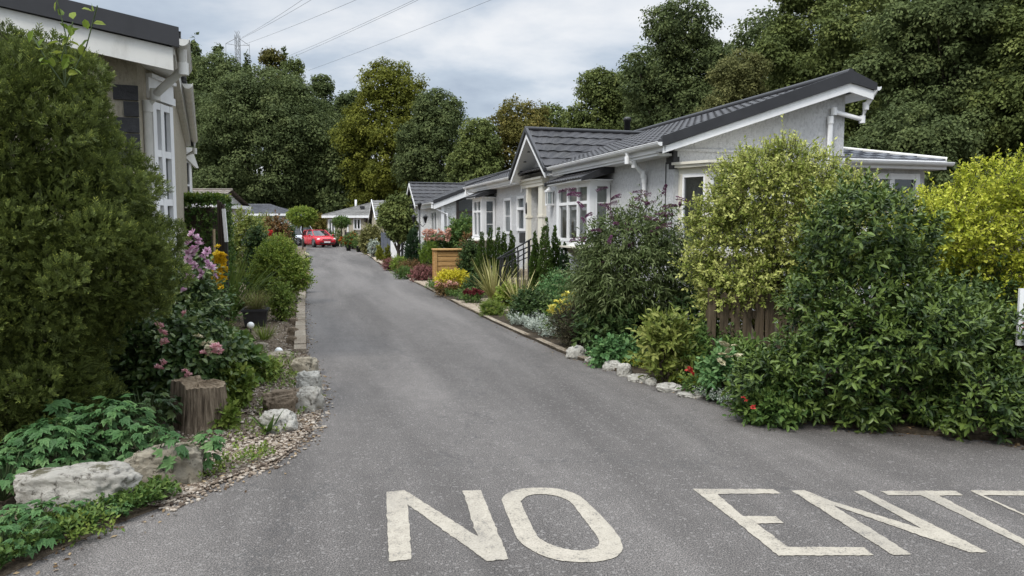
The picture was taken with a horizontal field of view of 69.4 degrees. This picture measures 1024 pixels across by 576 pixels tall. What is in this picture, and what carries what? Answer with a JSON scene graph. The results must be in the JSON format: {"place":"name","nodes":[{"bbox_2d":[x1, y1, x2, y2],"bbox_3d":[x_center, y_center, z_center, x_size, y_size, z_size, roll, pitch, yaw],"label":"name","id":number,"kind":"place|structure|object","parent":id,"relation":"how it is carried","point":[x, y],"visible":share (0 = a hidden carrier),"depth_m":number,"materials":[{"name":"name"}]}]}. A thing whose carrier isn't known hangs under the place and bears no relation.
{"place":"outdoors","nodes":[
{"label":"outdoors","id":0,"kind":"place"},
{"bbox_2d":[0,247,315,575],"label":"gravel bed","id":1,"kind":"object","parent":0,"point":[20,562],"visible":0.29,"depth_m":5.38,"materials":[{"name":"gravel"}]},
{"bbox_2d":[0,448,34,500],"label":"leafy perennial","id":2,"kind":"object","parent":1,"relation":"on","point":[6,486],"visible":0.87,"depth_m":4.25,"materials":[{"name":"green plant"}]},
{"bbox_2d":[0,517,57,562],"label":"leafy perennial","id":3,"kind":"object","parent":1,"relation":"on","point":[30,550],"visible":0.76,"depth_m":3.55,"materials":[{"name":"green plant"}]},
{"bbox_2d":[0,496,88,542],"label":"leafy perennial","id":4,"kind":"object","parent":1,"relation":"on","point":[22,510],"visible":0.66,"depth_m":3.79,"materials":[{"name":"green plant"}]},
{"bbox_2d":[0,417,110,479],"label":"leafy perennial","id":5,"kind":"object","parent":1,"relation":"on","point":[43,430],"visible":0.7,"depth_m":4.43,"materials":[{"name":"green plant"}]},
{"bbox_2d":[0,504,124,546],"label":"weed","id":6,"kind":"object","parent":1,"relation":"on","point":[77,531],"visible":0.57,"depth_m":3.79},
{"bbox_2d":[13,461,142,515],"bbox_3d":[-2.483,1.148,4.227,0.688,0.259,0.363,0,5,-6],"label":"rock","id":7,"kind":"object","parent":1,"relation":"on","point":[80,481],"visible":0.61,"depth_m":4.09,"materials":[{"name":"white stone"}]},
{"bbox_2d":[0,474,181,568],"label":"ground cover","id":8,"kind":"object","parent":1,"relation":"on","point":[158,487],"visible":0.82,"depth_m":3.97,"materials":[{"name":"green plant"}]},
{"bbox_2d":[0,18,195,454],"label":"conifer hedge","id":9,"kind":"object","parent":1,"relation":"on","point":[61,313],"visible":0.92,"depth_m":4.97,"materials":[{"name":"plant"}]},
{"bbox_2d":[27,0,105,86],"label":"climbing plant","id":10,"kind":"object","parent":9,"relation":"on","point":[65,57],"visible":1,"depth_m":4.75,"materials":[{"name":"green plant"}]},
{"bbox_2d":[0,0,198,384],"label":"park home","id":11,"kind":"object","parent":1,"relation":"on","point":[151,96],"visible":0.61,"depth_m":7.41,"materials":[{"name":"paint"}]},
{"bbox_2d":[152,102,176,271],"bbox_3d":[-3.881,-1.051,8.227,0.074,1.953,0.450,0,5,1],"label":"window","id":12,"kind":"structure","parent":11,"relation":"in","point":[162,115],"depth_m":8.23,"materials":[{"name":"white plastic"}]},
{"bbox_2d":[34,393,167,464],"bbox_3d":[-2.771,0.962,4.869,1.008,0.526,0.567,1,5,13],"label":"leafy perennial","id":13,"kind":"object","parent":1,"relation":"on","point":[111,416],"visible":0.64,"depth_m":4.77,"materials":[{"name":"green plant"}]},
{"bbox_2d":[100,274,176,418],"bbox_3d":[-3.268,0.558,6.265,0.857,1.424,0.801,0,5,0],"label":"leafy shrub","id":14,"kind":"object","parent":1,"relation":"on","point":[123,366],"visible":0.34,"depth_m":6.12,"materials":[{"name":"green plant"}]},
{"bbox_2d":[115,386,182,440],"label":"leafy perennial","id":15,"kind":"object","parent":1,"relation":"on","point":[170,416],"visible":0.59,"depth_m":5.54,"materials":[{"name":"green plant"}]},
{"bbox_2d":[83,421,226,471],"bbox_3d":[-2.276,1.053,4.689,0.872,0.400,0.456,1,5,11],"label":"leafy perennial","id":16,"kind":"object","parent":1,"relation":"on","point":[213,444],"visible":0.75,"depth_m":4.66,"materials":[{"name":"green plant"}]},
{"bbox_2d":[6,307,335,574],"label":"fallen leaves","id":17,"kind":"object","parent":1,"relation":"on","point":[98,537],"visible":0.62,"depth_m":4.20,"materials":[{"name":"brown plant"}]},
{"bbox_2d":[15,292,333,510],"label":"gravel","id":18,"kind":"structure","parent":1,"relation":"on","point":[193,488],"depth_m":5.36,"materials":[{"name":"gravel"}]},
{"bbox_2d":[123,442,204,486],"bbox_3d":[-2.163,1.110,4.629,0.463,0.269,0.287,-1,5,-11],"label":"rock","id":19,"kind":"object","parent":18,"relation":"on","point":[145,463],"visible":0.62,"depth_m":4.53,"materials":[{"name":"beige stone"}]},
{"bbox_2d":[207,383,306,451],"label":"ground cover","id":20,"kind":"object","parent":18,"relation":"on","point":[252,421],"visible":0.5,"depth_m":5.72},
{"bbox_2d":[259,409,297,433],"bbox_3d":[-1.827,1.048,5.811,0.300,0.200,0.244,0,5,0],"label":"rock","id":21,"kind":"object","parent":18,"relation":"on","point":[288,417],"visible":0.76,"depth_m":5.73,"materials":[{"name":"white stone"}]},
{"bbox_2d":[262,387,300,412],"bbox_3d":[-1.987,0.978,6.428,0.358,0.240,0.317,-2,5,-23],"label":"rock","id":22,"kind":"object","parent":18,"relation":"on","point":[274,398],"visible":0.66,"depth_m":6.31,"materials":[{"name":"brown stone"}]},
{"bbox_2d":[295,370,322,393],"bbox_3d":[-1.945,0.914,7.070,0.255,0.262,0.235,0,5,0],"label":"rock","id":23,"kind":"object","parent":18,"relation":"on","point":[308,378],"visible":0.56,"depth_m":6.99,"materials":[{"name":"white stone"}]},
{"bbox_2d":[120,294,260,416],"bbox_3d":[-2.856,0.742,6.390,1.203,1.383,1.272,0,5,0],"label":"rose bush","id":24,"kind":"object","parent":1,"relation":"on","point":[204,350],"visible":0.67,"depth_m":6.20,"materials":[{"name":"green plant"}]},
{"bbox_2d":[150,226,235,362],"bbox_3d":[-3.199,0.205,7.307,0.863,1.848,1.132,-1,5,-14],"label":"flowering shrub","id":25,"kind":"object","parent":1,"relation":"on","point":[198,289],"visible":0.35,"depth_m":7.32,"materials":[{"name":"green plant"}]},
{"bbox_2d":[168,375,230,435],"bbox_3d":[-2.490,0.936,5.905,0.582,0.430,0.415,4,6,39],"label":"tree stump","id":26,"kind":"object","parent":1,"relation":"on","point":[201,400],"visible":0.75,"depth_m":5.72,"materials":[{"name":"brown wood"}]},
{"bbox_2d":[184,191,238,316],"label":"clipped hedge","id":27,"kind":"object","parent":1,"relation":"on","point":[202,221],"visible":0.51,"depth_m":12.30,"materials":[{"name":"green plant"}]},
{"bbox_2d":[192,188,250,243],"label":"park home","id":28,"kind":"object","parent":1,"relation":"on","point":[238,200],"visible":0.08,"depth_m":44.79,"materials":[{"name":"white tile"}]},
{"bbox_2d":[217,200,229,325],"bbox_3d":[-4.653,-0.398,11.986,0.262,2.040,0.118,4,6,44],"label":"garden screen","id":29,"kind":"object","parent":1,"relation":"on","point":[222,228],"visible":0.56,"depth_m":11.94,"materials":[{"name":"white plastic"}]},
{"bbox_2d":[202,244,247,326],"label":"yellow flower plant","id":30,"kind":"object","parent":1,"relation":"on","point":[219,256],"visible":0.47,"depth_m":8.47,"materials":[{"name":"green plant"}]},
{"bbox_2d":[209,396,244,430],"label":"weed","id":31,"kind":"object","parent":1,"relation":"on","point":[230,411],"visible":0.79,"depth_m":5.79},
{"bbox_2d":[206,356,259,408],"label":"shrub","id":32,"kind":"object","parent":1,"relation":"on","point":[247,392],"visible":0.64,"depth_m":6.42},
{"bbox_2d":[196,440,275,479],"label":"ground cover","id":33,"kind":"object","parent":1,"relation":"on","point":[251,452],"visible":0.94,"depth_m":4.95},
{"bbox_2d":[220,323,269,381],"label":"broadleaf plant","id":34,"kind":"object","parent":1,"relation":"on","point":[256,351],"visible":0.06,"depth_m":7.45,"materials":[{"name":"green plant"}]},
{"bbox_2d":[212,245,281,318],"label":"strap leaf plant","id":35,"kind":"object","parent":1,"relation":"on","point":[238,281],"visible":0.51,"depth_m":12.55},
{"bbox_2d":[228,205,270,292],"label":"variegated shrub","id":36,"kind":"object","parent":1,"relation":"on","point":[245,221],"visible":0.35,"depth_m":17.78,"materials":[{"name":"green plant"}]},
{"bbox_2d":[239,221,269,288],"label":"leafy shrub","id":37,"kind":"object","parent":1,"relation":"on","point":[255,236],"visible":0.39,"depth_m":16.68,"materials":[{"name":"green plant"}]},
{"bbox_2d":[241,307,269,326],"bbox_3d":[-4.110,0.465,11.858,0.410,0.280,0.410,-1,5,-14],"label":"plant pot","id":38,"kind":"object","parent":1,"relation":"on","point":[256,316],"visible":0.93,"depth_m":11.69,"materials":[{"name":"black plastic"}]},
{"bbox_2d":[253,353,285,383],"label":"weed","id":39,"kind":"object","parent":1,"relation":"on","point":[271,366],"visible":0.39,"depth_m":7.64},
{"bbox_2d":[263,210,296,264],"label":"red leaf shrub","id":40,"kind":"object","parent":1,"relation":"on","point":[277,225],"visible":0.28,"depth_m":28.73,"materials":[{"name":"brown plant"}]},
{"bbox_2d":[243,230,317,302],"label":"leafy shrub","id":41,"kind":"object","parent":1,"relation":"on","point":[291,260],"visible":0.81,"depth_m":15.31,"materials":[{"name":"green plant"}]},
{"bbox_2d":[262,273,300,322],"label":"leafy shrub","id":42,"kind":"object","parent":1,"relation":"on","point":[282,301],"visible":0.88,"depth_m":12.56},
{"bbox_2d":[285,205,318,248],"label":"topiary tree","id":43,"kind":"object","parent":1,"relation":"on","point":[309,217],"visible":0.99,"depth_m":53.30,"materials":[{"name":"green plant"}]},
{"bbox_2d":[289,356,318,374],"bbox_3d":[-2.264,0.852,8.053,0.294,0.224,0.258,0,5,0],"label":"rock","id":44,"kind":"object","parent":1,"relation":"on","point":[301,364],"visible":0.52,"depth_m":7.96,"materials":[{"name":"beige stone"}]},
{"bbox_2d":[295,385,324,412],"bbox_3d":[-1.776,0.975,6.472,0.265,0.238,0.238,0,5,0],"label":"rock","id":45,"kind":"object","parent":1,"relation":"on","point":[311,398],"visible":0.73,"depth_m":6.37,"materials":[{"name":"white stone"}]},
{"bbox_2d":[71,0,867,174],"label":"sky","id":46,"kind":"structure","parent":0,"point":[487,53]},
{"bbox_2d":[6,245,1023,575],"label":"road","id":47,"kind":"structure","parent":0,"point":[442,405],"depth_m":4.77,"materials":[{"name":"asphalt"}]},
{"bbox_2d":[294,289,305,353],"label":"kerb","id":48,"kind":"structure","parent":47,"relation":"on","point":[300,342],"depth_m":11.34,"materials":[{"name":"concrete"}]},
{"bbox_2d":[303,230,335,247],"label":"parked car","id":49,"kind":"object","parent":47,"relation":"on","point":[314,238],"visible":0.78,"depth_m":59.88,"materials":[{"name":"red paint"}]},
{"bbox_2d":[373,259,603,365],"bbox_3d":[-3.010,-0.264,22.692,0.346,0.066,29.906,-1,5,-16],"label":"lane edging","id":50,"kind":"object","parent":47,"relation":"on","point":[555,346],"visible":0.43,"depth_m":11.38,"materials":[{"name":"concrete"}]},
{"bbox_2d":[386,488,1023,561],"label":"road marking","id":51,"kind":"object","parent":47,"relation":"on","point":[486,543],"visible":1,"depth_m":3.99,"materials":[{"name":"paint"}]},
{"bbox_2d":[353,249,1023,443],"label":"soil bed","id":52,"kind":"object","parent":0,"point":[977,434],"visible":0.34,"depth_m":6.60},
{"bbox_2d":[354,222,382,254],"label":"leafy shrub","id":53,"kind":"object","parent":52,"relation":"on","point":[370,232],"visible":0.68,"depth_m":43.56,"materials":[{"name":"green plant"}]},
{"bbox_2d":[374,190,420,261],"bbox_3d":[-4.746,-2.351,30.406,1.959,3.332,1.647,0,5,0],"label":"tree","id":54,"kind":"object","parent":52,"relation":"on","point":[394,218],"visible":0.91,"depth_m":30.02,"materials":[{"name":"green plant"}]},
{"bbox_2d":[403,224,420,266],"bbox_3d":[-3.628,-1.496,27.175,0.796,1.751,0.826,-4,6,-37],"label":"dark conifer","id":55,"kind":"object","parent":52,"relation":"on","point":[410,251],"visible":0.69,"depth_m":27.01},
{"bbox_2d":[415,228,451,259],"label":"pink flower shrub","id":56,"kind":"object","parent":52,"relation":"on","point":[430,236],"visible":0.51,"depth_m":25.95,"materials":[{"name":"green plant"}]},
{"bbox_2d":[431,248,463,279],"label":"bin store","id":57,"kind":"structure","parent":52,"relation":"on","point":[444,259],"depth_m":20.15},
{"bbox_2d":[433,267,472,289],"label":"yellow shrub","id":58,"kind":"object","parent":52,"relation":"on","point":[451,274],"visible":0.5,"depth_m":17.77,"materials":[{"name":"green plant"}]},
{"bbox_2d":[403,169,509,253],"bbox_3d":[-1.834,-3.365,36.183,6.570,3.968,12.440,-1,5,-16],"label":"park home","id":59,"kind":"object","parent":52,"relation":"on","point":[441,202],"visible":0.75,"depth_m":31.88,"materials":[{"name":"paint"}]},
{"bbox_2d":[441,209,472,250],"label":"climbing shrub","id":60,"kind":"object","parent":52,"relation":"on","point":[458,225],"visible":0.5,"depth_m":26.14,"materials":[{"name":"green plant"}]},
{"bbox_2d":[454,236,479,277],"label":"leafy shrub","id":61,"kind":"object","parent":52,"relation":"on","point":[468,253],"visible":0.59,"depth_m":20.05,"materials":[{"name":"green plant"}]},
{"bbox_2d":[464,253,528,299],"bbox_3d":[-0.335,-0.251,15.823,1.541,1.063,1.768,0,5,0],"label":"striped swordleaf","id":62,"kind":"object","parent":52,"relation":"on","point":[488,290],"visible":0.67,"depth_m":15.68,"materials":[{"name":"green plant"}]},
{"bbox_2d":[480,93,555,169],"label":"broadleaf tree","id":63,"kind":"object","parent":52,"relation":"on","point":[511,124],"visible":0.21,"depth_m":67.13,"materials":[{"name":"green plant"}]},
{"bbox_2d":[502,284,555,323],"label":"leafy shrub","id":64,"kind":"object","parent":52,"relation":"on","point":[528,302],"visible":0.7,"depth_m":12.11,"materials":[{"name":"green plant"}]},
{"bbox_2d":[506,308,560,339],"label":"ground cover","id":65,"kind":"object","parent":52,"relation":"on","point":[532,321],"visible":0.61,"depth_m":11.38,"materials":[{"name":"plant"}]},
{"bbox_2d":[528,230,541,289],"bbox_3d":[0.474,-0.390,14.911,0.320,1.547,0.314,0,5,0],"label":"upright conifer","id":66,"kind":"object","parent":52,"relation":"on","point":[533,262],"visible":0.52,"depth_m":14.84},
{"bbox_2d":[536,217,555,288],"bbox_3d":[0.670,-0.504,14.597,0.405,1.826,0.390,0,5,0],"label":"upright conifer","id":67,"kind":"object","parent":52,"relation":"on","point":[543,263],"visible":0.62,"depth_m":14.53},
{"bbox_2d":[534,266,572,308],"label":"grey green shrub","id":68,"kind":"object","parent":52,"relation":"on","point":[548,283],"visible":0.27,"depth_m":12.89,"materials":[{"name":"green plant"}]},
{"bbox_2d":[543,298,593,347],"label":"brown shrub","id":69,"kind":"object","parent":52,"relation":"on","point":[563,332],"visible":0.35,"depth_m":9.69,"materials":[{"name":"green plant"}]},
{"bbox_2d":[559,65,634,129],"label":"broadleaf tree","id":70,"kind":"object","parent":52,"relation":"on","point":[596,95],"visible":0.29,"depth_m":42.37,"materials":[{"name":"green plant"}]},
{"bbox_2d":[583,332,649,368],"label":"leafy shrub","id":71,"kind":"object","parent":52,"relation":"on","point":[617,348],"visible":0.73,"depth_m":8.47,"materials":[{"name":"green plant"}]},
{"bbox_2d":[562,295,682,350],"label":"leafy shrub","id":72,"kind":"object","parent":52,"relation":"on","point":[587,337],"visible":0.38,"depth_m":8.97,"materials":[{"name":"green plant"}]},
{"bbox_2d":[552,184,704,342],"bbox_3d":[1.581,-0.052,9.408,2.177,2.502,1.742,-2,5,-27],"label":"bush","id":73,"kind":"object","parent":52,"relation":"on","point":[621,285],"visible":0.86,"depth_m":8.97,"materials":[{"name":"green plant"}]},
{"bbox_2d":[611,42,683,124],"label":"woodland tree","id":74,"kind":"object","parent":52,"relation":"on","point":[649,62],"visible":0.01,"depth_m":49.74,"materials":[{"name":"green plant"}]},
{"bbox_2d":[624,296,706,382],"bbox_3d":[1.578,0.667,7.602,0.846,1.182,0.861,0,5,0],"label":"pale leaf shrub","id":75,"kind":"object","parent":52,"relation":"on","point":[659,345],"visible":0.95,"depth_m":7.49,"materials":[{"name":"plant"}]},
{"bbox_2d":[610,0,741,130],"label":"broadleaf tree","id":76,"kind":"object","parent":52,"relation":"on","point":[680,47],"visible":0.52,"depth_m":38.12,"materials":[{"name":"green plant"}]},
{"bbox_2d":[661,281,730,355],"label":"leafy shrub","id":77,"kind":"object","parent":52,"relation":"on","point":[694,309],"visible":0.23,"depth_m":8.94,"materials":[{"name":"green plant"}]},
{"bbox_2d":[463,68,954,324],"bbox_3d":[2.835,-2.057,17.995,6.445,4.366,13.638,-1,5,-16],"label":"park home","id":78,"kind":"object","parent":52,"relation":"on","point":[522,198],"visible":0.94,"depth_m":12.98,"materials":[{"name":"paint"}]},
{"bbox_2d":[464,189,496,247],"bbox_3d":[-0.945,-2.053,22.071,0.651,1.869,1.457,-1,5,-16],"label":"bay window","id":79,"kind":"structure","parent":78,"relation":"in","point":[483,208],"depth_m":21.64,"materials":[{"name":"white plastic"}]},
{"bbox_2d":[544,167,614,259],"bbox_3d":[1.396,-1.435,14.540,0.900,1.870,2.120,-1,5,-16],"label":"bay window","id":80,"kind":"structure","parent":78,"relation":"in","point":[569,213],"depth_m":14.20,"materials":[{"name":"white plastic"}]},
{"bbox_2d":[665,160,792,256],"bbox_3d":[3.560,-1.160,11.597,2.198,1.621,0.850,-1,5,-16],"label":"bay window","id":81,"kind":"structure","parent":78,"relation":"in","point":[687,169],"depth_m":11.27,"materials":[{"name":"white plastic"}]},
{"bbox_2d":[865,173,919,230],"bbox_3d":[6.647,-1.339,13.066,1.155,1.393,0.225,-1,5,-16],"label":"window","id":82,"kind":"structure","parent":78,"relation":"in","point":[903,180],"depth_m":13.04,"materials":[{"name":"glass"}]},
{"bbox_2d":[672,306,746,380],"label":"leafy shrub","id":83,"kind":"object","parent":52,"relation":"on","point":[701,336],"visible":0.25,"depth_m":7.52,"materials":[{"name":"green plant"}]},
{"bbox_2d":[694,337,744,405],"bbox_3d":[1.922,0.818,6.837,0.478,0.742,0.534,-4,6,-38],"label":"stonecrop","id":84,"kind":"object","parent":52,"relation":"on","point":[712,374],"visible":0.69,"depth_m":6.76,"materials":[{"name":"green plant"}]},
{"bbox_2d":[689,46,776,114],"bbox_3d":[9.423,-5.294,30.825,4.569,9.129,4.188,0,5,0],"label":"broadleaf tree","id":85,"kind":"object","parent":52,"relation":"on","point":[730,73],"visible":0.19,"depth_m":30.02,"materials":[{"name":"green plant"}]},
{"bbox_2d":[718,330,773,382],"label":"leafy perennial","id":86,"kind":"object","parent":52,"relation":"on","point":[748,346],"visible":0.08,"depth_m":7.00,"materials":[{"name":"green plant"}]},
{"bbox_2d":[721,5,812,94],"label":"woodland tree","id":87,"kind":"object","parent":52,"relation":"on","point":[752,33],"visible":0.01,"depth_m":43.99,"materials":[{"name":"green plant"}]},
{"bbox_2d":[722,378,822,431],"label":"ground plant","id":88,"kind":"object","parent":52,"relation":"on","point":[768,394],"visible":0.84,"depth_m":5.94,"materials":[{"name":"green plant"}]},
{"bbox_2d":[667,114,896,346],"bbox_3d":[3.019,-0.435,7.919,2.736,2.796,1.812,0,5,0],"label":"privet bush","id":89,"kind":"object","parent":52,"relation":"on","point":[750,278],"visible":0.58,"depth_m":7.59,"materials":[{"name":"plant"}]},
{"bbox_2d":[747,0,936,145],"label":"broadleaf tree","id":90,"kind":"object","parent":52,"relation":"on","point":[835,45],"visible":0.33,"depth_m":30.98,"materials":[{"name":"green plant"}]},
{"bbox_2d":[706,288,1017,389],"bbox_3d":[3.952,0.520,7.256,3.991,0.980,0.148,1,5,11],"label":"picket fence","id":91,"kind":"object","parent":52,"relation":"on","point":[759,314],"visible":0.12,"depth_m":7.47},
{"bbox_2d":[720,166,1023,444],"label":"evergreen shrub","id":92,"kind":"object","parent":52,"relation":"on","point":[868,373],"visible":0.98,"depth_m":5.85,"materials":[{"name":"plant"}]},
{"bbox_2d":[844,100,988,241],"bbox_3d":[12.112,-2.913,22.753,4.791,5.700,4.293,0,5,0],"label":"broadleaf tree","id":93,"kind":"object","parent":52,"relation":"on","point":[898,132],"visible":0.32,"depth_m":21.69,"materials":[{"name":"green plant"}]},
{"bbox_2d":[842,0,1023,259],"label":"broadleaf tree","id":94,"kind":"object","parent":52,"relation":"on","point":[912,25],"visible":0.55,"depth_m":25.18,"materials":[{"name":"green plant"}]},
{"bbox_2d":[884,143,1023,323],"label":"privet bush","id":95,"kind":"object","parent":52,"relation":"on","point":[968,227],"visible":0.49,"depth_m":6.88,"materials":[{"name":"plant"}]},
{"bbox_2d":[908,249,1022,390],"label":"leafy shrub","id":96,"kind":"object","parent":52,"relation":"on","point":[990,287],"visible":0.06,"depth_m":6.84,"materials":[{"name":"green plant"}]},
{"bbox_2d":[950,0,1023,215],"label":"broadleaf tree","id":97,"kind":"object","parent":52,"relation":"on","point":[1001,138],"visible":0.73,"depth_m":23.61,"materials":[{"name":"green plant"}]},
{"bbox_3d":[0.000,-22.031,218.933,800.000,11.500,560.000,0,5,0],"label":"ground","id":98,"kind":"structure","parent":0,"visible":0},
{"bbox_2d":[188,49,250,161],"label":"broadleaf tree","id":99,"kind":"object","parent":98,"relation":"on","point":[205,66],"visible":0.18,"depth_m":107.54,"materials":[{"name":"green plant"}]},
{"bbox_2d":[187,62,348,211],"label":"broadleaf tree","id":100,"kind":"object","parent":98,"relation":"on","point":[287,130],"visible":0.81,"depth_m":78.22,"materials":[{"name":"green plant"}]},
{"bbox_2d":[257,46,285,167],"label":"broadleaf tree","id":101,"kind":"object","parent":98,"relation":"on","point":[267,56],"visible":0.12,"depth_m":109.05,"materials":[{"name":"green plant"}]},
{"bbox_2d":[244,204,302,226],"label":"park home","id":102,"kind":"object","parent":98,"relation":"on","point":[263,208],"visible":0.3,"depth_m":74.34,"materials":[{"name":"grey tile"}]},
{"bbox_2d":[308,73,337,133],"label":"broadleaf tree","id":103,"kind":"object","parent":98,"relation":"on","point":[323,86],"visible":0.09,"depth_m":103.05,"materials":[{"name":"green plant"}]},
{"bbox_2d":[301,126,368,220],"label":"broadleaf tree","id":104,"kind":"object","parent":98,"relation":"on","point":[327,199],"visible":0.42,"depth_m":79.12,"materials":[{"name":"green plant"}]},
{"bbox_2d":[322,200,371,245],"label":"park home","id":105,"kind":"object","parent":98,"relation":"on","point":[358,215],"visible":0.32,"depth_m":65.79,"materials":[{"name":"grey tile"}]},
{"bbox_2d":[323,88,372,158],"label":"broadleaf tree","id":106,"kind":"object","parent":98,"relation":"on","point":[343,99],"visible":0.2,"depth_m":99.22,"materials":[{"name":"green plant"}]},
{"bbox_2d":[325,56,454,208],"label":"broadleaf tree","id":107,"kind":"object","parent":98,"relation":"on","point":[402,90],"visible":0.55,"depth_m":75.58,"materials":[{"name":"green plant"}]},
{"bbox_2d":[387,86,468,194],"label":"broadleaf tree","id":108,"kind":"object","parent":98,"relation":"on","point":[427,133],"visible":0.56,"depth_m":68.95,"materials":[{"name":"green plant"}]},
{"bbox_2d":[443,117,505,182],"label":"broadleaf tree","id":109,"kind":"object","parent":98,"relation":"on","point":[469,147],"visible":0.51,"depth_m":63.99,"materials":[{"name":"green plant"}]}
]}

